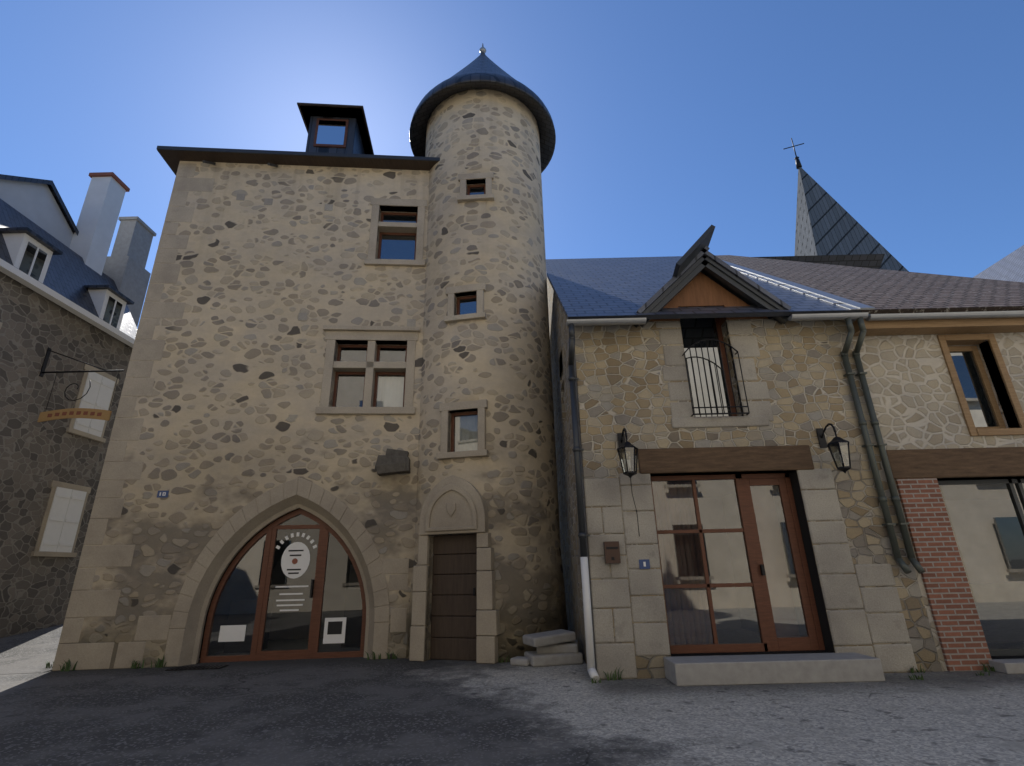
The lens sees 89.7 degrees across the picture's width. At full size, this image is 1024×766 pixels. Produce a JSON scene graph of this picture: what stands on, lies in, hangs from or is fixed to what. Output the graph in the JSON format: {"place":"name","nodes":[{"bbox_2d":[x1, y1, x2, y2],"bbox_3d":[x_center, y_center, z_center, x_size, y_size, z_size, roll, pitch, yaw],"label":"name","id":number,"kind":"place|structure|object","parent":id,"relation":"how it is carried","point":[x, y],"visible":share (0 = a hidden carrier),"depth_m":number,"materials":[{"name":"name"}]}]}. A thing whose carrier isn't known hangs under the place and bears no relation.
{"place":"outdoors","nodes":[
{"label":"outdoors","id":0,"kind":"place"},
{"bbox_2d":[0,624,62,673],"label":"pavement","id":1,"kind":"structure","parent":0,"point":[31,651],"depth_m":9.37,"materials":[{"name":"concrete"}]},
{"bbox_2d":[199,523,361,659],"bbox_3d":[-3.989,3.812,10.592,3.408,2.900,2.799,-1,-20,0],"label":"door glass","id":2,"kind":"object","parent":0,"point":[286,630],"visible":0.34,"depth_m":11.28,"materials":[{"name":"clear glass"}]},
{"bbox_2d":[406,89,567,662],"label":"round tower","id":3,"kind":"structure","parent":0,"point":[499,358],"depth_m":9.94,"materials":[{"name":"beige stone"}]},
{"bbox_2d":[409,475,499,663],"bbox_3d":[-0.923,3.006,8.578,1.498,2.900,0.375,-8,-21,18],"label":"tower door","id":4,"kind":"structure","parent":3,"relation":"attached to","point":[464,614],"depth_m":8.50,"materials":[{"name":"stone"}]},
{"bbox_2d":[436,399,488,459],"bbox_3d":[-0.855,0.865,9.316,0.920,1.034,0.370,-6,-20,11],"label":"window","id":5,"kind":"structure","parent":3,"relation":"attached to","point":[468,435],"depth_m":9.34,"materials":[{"name":"stone"}]},
{"bbox_2d":[444,283,486,323],"bbox_3d":[-0.896,-1.545,10.149,0.820,0.774,0.295,-5,-20,10],"label":"window","id":6,"kind":"structure","parent":3,"relation":"attached to","point":[470,307],"depth_m":10.14,"materials":[{"name":"stone"}]},
{"bbox_2d":[457,172,493,202],"bbox_3d":[-0.768,-4.160,11.075,0.780,0.714,0.295,-2,-20,3],"label":"window","id":7,"kind":"structure","parent":3,"relation":"attached to","point":[482,192],"depth_m":11.05,"materials":[{"name":"stone"}]},
{"bbox_2d":[409,43,555,172],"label":"conical roof","id":8,"kind":"structure","parent":3,"relation":"on","point":[482,70],"depth_m":12.27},
{"bbox_2d":[0,657,1023,765],"bbox_3d":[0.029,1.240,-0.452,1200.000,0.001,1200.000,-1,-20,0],"label":"ground","id":9,"kind":"structure","parent":0,"point":[354,711],"depth_m":4.89,"materials":[{"name":"grey asphalt"}]},
{"bbox_2d":[0,272,132,637],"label":"house wall","id":10,"kind":"structure","parent":9,"relation":"on","point":[36,458],"depth_m":11.47,"materials":[{"name":"grey stone"}]},
{"bbox_2d":[31,480,90,556],"bbox_3d":[-10.600,3.203,12.068,0.284,1.654,1.160,-1,-20,0],"label":"house window","id":11,"kind":"structure","parent":10,"relation":"attached to","point":[54,486],"depth_m":11.83,"materials":[{"name":"stone"}]},
{"bbox_2d":[0,199,136,347],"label":"roof","id":12,"kind":"structure","parent":10,"relation":"on","point":[38,259],"depth_m":12.55,"materials":[{"name":"grey tile"}]},
{"bbox_2d":[39,370,114,551],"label":"window shutters","id":13,"kind":"object","parent":10,"relation":"attached to","point":[61,527],"visible":0.99,"depth_m":12.33,"materials":[{"name":"white wood"}]},
{"bbox_2d":[37,347,123,421],"bbox_3d":[-9.680,0.010,11.519,1.854,1.770,0.080,-1,-20,0],"label":"hanging sign","id":14,"kind":"object","parent":10,"relation":"attached to","point":[99,414],"visible":1,"depth_m":11.28,"materials":[{"name":"black metal"}]},
{"bbox_2d":[66,364,118,442],"bbox_3d":[-10.663,0.526,13.043,0.284,1.754,1.160,-1,-20,0],"label":"house window","id":15,"kind":"structure","parent":10,"relation":"attached to","point":[70,428],"depth_m":12.80,"materials":[{"name":"stone"}]},
{"bbox_2d":[0,172,155,326],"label":"rendered house","id":16,"kind":"structure","parent":9,"relation":"on","point":[87,238],"depth_m":14.94,"materials":[{"name":"paint"}]},
{"bbox_2d":[165,665,227,670],"bbox_3d":[-4.883,4.419,7.992,0.800,0.012,0.300,0,-20,-5],"label":"threshold","id":17,"kind":"object","parent":9,"relation":"on","point":[198,667],"visible":1,"depth_m":7.95,"materials":[{"name":"grey stone"}]},
{"bbox_2d":[58,161,429,670],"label":"house wall","id":18,"kind":"structure","parent":9,"relation":"on","point":[233,423],"depth_m":9.90,"materials":[{"name":"beige stone"}]},
{"bbox_2d":[157,491,168,497],"bbox_3d":[-6.149,1.956,9.068,0.180,0.120,0.027,-1,-20,0],"label":"house number plate","id":19,"kind":"object","parent":18,"relation":"attached to","point":[162,494],"visible":1,"depth_m":9.06,"materials":[{"name":"blue metal"}]},
{"bbox_2d":[52,163,415,670],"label":"corner stones","id":20,"kind":"object","parent":18,"relation":"attached to","point":[127,426],"visible":0.84,"depth_m":9.30,"materials":[{"name":"beige stone"}]},
{"bbox_2d":[114,558,408,667],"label":"stone blocks","id":21,"kind":"structure","parent":18,"relation":"attached to","point":[153,627],"depth_m":8.39,"materials":[{"name":"beige stone"}]},
{"bbox_2d":[163,477,388,666],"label":"house arch stones","id":22,"kind":"object","parent":18,"relation":"attached to","point":[232,536],"visible":0.94,"depth_m":8.90,"materials":[{"name":"beige stone"}]},
{"bbox_2d":[200,509,365,662],"bbox_3d":[-3.862,3.482,9.073,2.667,2.475,0.312,-1,-20,0],"label":"arched glass door","id":23,"kind":"structure","parent":18,"relation":"in","point":[295,560],"depth_m":8.93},
{"bbox_2d":[156,146,439,174],"bbox_3d":[-4.985,-3.416,15.497,7.019,0.461,9.322,-1,-20,0],"label":"roof eave","id":24,"kind":"object","parent":18,"relation":"on","point":[173,156],"visible":0.62,"depth_m":11.53,"materials":[{"name":"grey wood"}]},
{"bbox_2d":[297,102,373,154],"bbox_3d":[-5.182,-6.584,15.541,2.055,1.910,3.146,-1,-20,0],"label":"dormer","id":25,"kind":"object","parent":24,"relation":"on","point":[334,128],"visible":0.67,"depth_m":14.56,"materials":[{"name":"black wood"}]},
{"bbox_2d":[315,325,419,414],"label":"window","id":26,"kind":"structure","parent":18,"relation":"in","point":[372,377],"depth_m":10.33,"materials":[{"name":"beige stone"}]},
{"bbox_2d":[364,198,426,266],"bbox_3d":[-2.527,-3.286,11.402,1.288,1.742,0.440,-1,-20,0],"label":"window","id":27,"kind":"structure","parent":18,"relation":"in","point":[401,239],"depth_m":11.45,"materials":[{"name":"beige stone"}]},
{"bbox_2d":[46,649,994,680],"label":"weedy grass","id":28,"kind":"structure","parent":9,"relation":"on","point":[133,666],"depth_m":8.06,"materials":[{"name":"green plant"}]},
{"bbox_2d":[510,629,582,666],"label":"stone slabs","id":29,"kind":"object","parent":9,"relation":"on","point":[556,647],"depth_m":7.61,"materials":[{"name":"stone"}]},
{"bbox_2d":[547,278,942,679],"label":"house wall","id":30,"kind":"structure","parent":9,"relation":"on","point":[799,367],"depth_m":7.75,"materials":[{"name":"beige stone"}]},
{"bbox_2d":[568,323,589,556],"bbox_3d":[0.955,0.744,7.404,0.165,3.345,0.432,-1,-20,0],"label":"dark downpipe","id":31,"kind":"object","parent":30,"relation":"attached to","point":[577,450],"visible":0.99,"depth_m":7.48,"materials":[{"name":"grey metal"}]},
{"bbox_2d":[603,541,620,563],"bbox_3d":[1.354,2.293,6.972,0.200,0.280,0.083,-1,-20,0],"label":"mailbox","id":32,"kind":"object","parent":30,"relation":"attached to","point":[611,551],"visible":1,"depth_m":6.94,"materials":[{"name":"brown metal"}]},
{"bbox_2d":[617,428,637,478],"bbox_3d":[1.604,0.992,7.228,0.304,0.738,0.488,-1,-20,0],"label":"house lantern","id":33,"kind":"object","parent":30,"relation":"attached to","point":[623,446],"visible":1,"depth_m":7.12,"materials":[{"name":"black metal"}]},
{"bbox_2d":[628,455,639,535],"bbox_3d":[1.718,1.579,7.270,0.051,1.130,0.012,-1,-20,0],"label":"house cable","id":34,"kind":"object","parent":30,"relation":"attached to","point":[633,499],"visible":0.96,"depth_m":7.22,"materials":[{"name":"black rubber"}]},
{"bbox_2d":[639,559,649,568],"bbox_3d":[1.788,2.445,6.948,0.140,0.120,0.018,-1,-20,0],"label":"house number plate","id":35,"kind":"object","parent":30,"relation":"attached to","point":[644,563],"visible":1,"depth_m":6.94,"materials":[{"name":"blue metal"}]},
{"bbox_2d":[546,256,860,318],"bbox_3d":[3.062,-2.280,11.251,4.470,0.070,7.230,-1,20,0],"label":"slate roof","id":36,"kind":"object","parent":30,"relation":"on","point":[600,288],"visible":0.5,"depth_m":9.55,"materials":[{"name":"grey stone"}]},
{"bbox_2d":[680,318,736,416],"bbox_3d":[3.064,-0.280,8.216,0.740,1.850,0.060,-1,-20,0],"label":"window","id":37,"kind":"structure","parent":30,"relation":"in","point":[694,330],"depth_m":8.21,"materials":[{"name":"glass"}]},
{"bbox_2d":[682,339,749,416],"bbox_3d":[3.069,-0.092,7.833,0.839,1.220,0.132,-1,-20,0],"label":"balcony railing","id":38,"kind":"object","parent":30,"relation":"attached to","point":[723,406],"visible":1,"depth_m":7.74,"materials":[{"name":"black metal"}]},
{"bbox_2d":[638,445,813,475],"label":"wooden lintel","id":39,"kind":"structure","parent":30,"relation":"attached to","point":[724,459],"depth_m":7.41,"materials":[{"name":"brown wood"}]},
{"bbox_2d":[574,320,917,678],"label":"stone surrounds","id":40,"kind":"object","parent":30,"relation":"attached to","point":[843,591],"visible":0.84,"depth_m":6.94,"materials":[{"name":"beige stone"}]},
{"bbox_2d":[580,317,924,681],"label":"downpipes","id":41,"kind":"object","parent":30,"relation":"attached to","point":[882,499],"visible":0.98,"depth_m":7.22,"materials":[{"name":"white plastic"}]},
{"bbox_2d":[816,423,850,472],"bbox_3d":[4.523,0.924,7.228,0.304,0.738,0.488,-1,-20,0],"label":"house lantern","id":42,"kind":"object","parent":30,"relation":"attached to","point":[835,443],"visible":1,"depth_m":7.19,"materials":[{"name":"black metal"}]},
{"bbox_2d":[715,255,1023,313],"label":"tiled roof","id":43,"kind":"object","parent":30,"relation":"on","point":[874,291],"visible":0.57,"depth_m":9.45,"materials":[{"name":"tile"}]},
{"bbox_2d":[663,650,884,685],"bbox_3d":[3.160,3.585,6.543,2.450,0.240,1.000,-1,-20,0],"label":"doorstep","id":44,"kind":"object","parent":9,"relation":"on","point":[749,669],"visible":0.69,"depth_m":6.09,"materials":[{"name":"grey stone"}]},
{"bbox_2d":[591,670,989,683],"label":"crack weeds","id":45,"kind":"object","parent":9,"relation":"on","point":[914,676],"visible":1,"depth_m":6.21,"materials":[{"name":"green plant"}]},
{"bbox_2d":[852,320,1023,670],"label":"house wall","id":46,"kind":"structure","parent":9,"relation":"on","point":[913,395],"depth_m":7.81,"materials":[{"name":"beige stone"}]},
{"bbox_2d":[853,317,1023,335],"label":"house fascia","id":47,"kind":"structure","parent":46,"relation":"attached to","point":[945,326],"depth_m":7.88,"materials":[{"name":"brown wood"}]},
{"bbox_2d":[886,447,1023,480],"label":"wooden beam","id":48,"kind":"structure","parent":46,"relation":"attached to","point":[972,463],"depth_m":7.37,"materials":[{"name":"brown wood"}]},
{"bbox_2d":[948,346,1005,428],"bbox_3d":[7.144,0.088,8.057,0.680,1.430,0.060,-1,-20,0],"label":"house window","id":49,"kind":"structure","parent":46,"relation":"in","point":[984,409],"depth_m":8.05,"materials":[{"name":"clear glass"}]},
{"bbox_2d":[936,333,1023,435],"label":"window frame","id":50,"kind":"object","parent":46,"relation":"attached to","point":[944,341],"visible":0.66,"depth_m":7.85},
{"bbox_2d":[938,479,1023,655],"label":"shop window","id":51,"kind":"structure","parent":46,"relation":"in","point":[988,535],"depth_m":9.61,"materials":[{"name":"glass"}]},
{"bbox_2d":[988,655,1023,673],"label":"doorstep","id":52,"kind":"object","parent":9,"relation":"on","point":[1010,666],"visible":0.45,"depth_m":6.33,"materials":[{"name":"stone"}]},
{"bbox_2d":[0,0,1023,328],"label":"sky","id":53,"kind":"structure","parent":0,"point":[674,120],"materials":[{"name":"blue"}]},
{"bbox_2d":[561,376,563,388],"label":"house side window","id":54,"kind":"structure","parent":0,"point":[562,383],"depth_m":10.35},
{"bbox_2d":[649,272,767,324],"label":"dormer gable","id":55,"kind":"structure","parent":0,"point":[700,289],"depth_m":8.33,"materials":[{"name":"brown wood"}]},
{"bbox_2d":[634,225,790,327],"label":"house gable bargeboards","id":56,"kind":"object","parent":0,"point":[695,260],"visible":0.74,"depth_m":8.13,"materials":[{"name":"grey wood"}]},
{"bbox_2d":[652,481,799,644],"bbox_3d":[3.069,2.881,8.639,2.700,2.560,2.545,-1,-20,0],"label":"glass pane","id":57,"kind":"structure","parent":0,"point":[688,616],"depth_m":7.59,"materials":[{"name":"clear glass"}]},
{"bbox_2d":[650,473,824,653],"bbox_3d":[3.059,2.454,7.201,2.100,2.340,0.120,-1,-20,0],"label":"door frame","id":58,"kind":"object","parent":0,"point":[769,638],"depth_m":7.13,"materials":[{"name":"brown wood"}]},
{"bbox_2d":[566,310,1023,325],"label":"house gutters","id":59,"kind":"object","parent":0,"point":[830,316],"visible":1,"depth_m":7.77,"materials":[{"name":"grey metal"}]},
{"bbox_2d":[755,254,884,319],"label":"house roof","id":60,"kind":"structure","parent":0,"point":[874,261],"depth_m":14.72,"materials":[{"name":"grey tile"}]},
{"bbox_2d":[783,138,908,315],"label":"church spire","id":61,"kind":"structure","parent":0,"point":[827,223],"depth_m":40.66,"materials":[{"name":"tile"}]},
{"bbox_2d":[895,478,991,671],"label":"brick pillar","id":62,"kind":"structure","parent":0,"point":[961,636],"depth_m":6.86,"materials":[{"name":"red brick"}]},
{"bbox_2d":[973,245,1023,281],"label":"roof","id":63,"kind":"structure","parent":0,"point":[1010,267],"depth_m":23.08,"materials":[{"name":"stone"}]}
]}

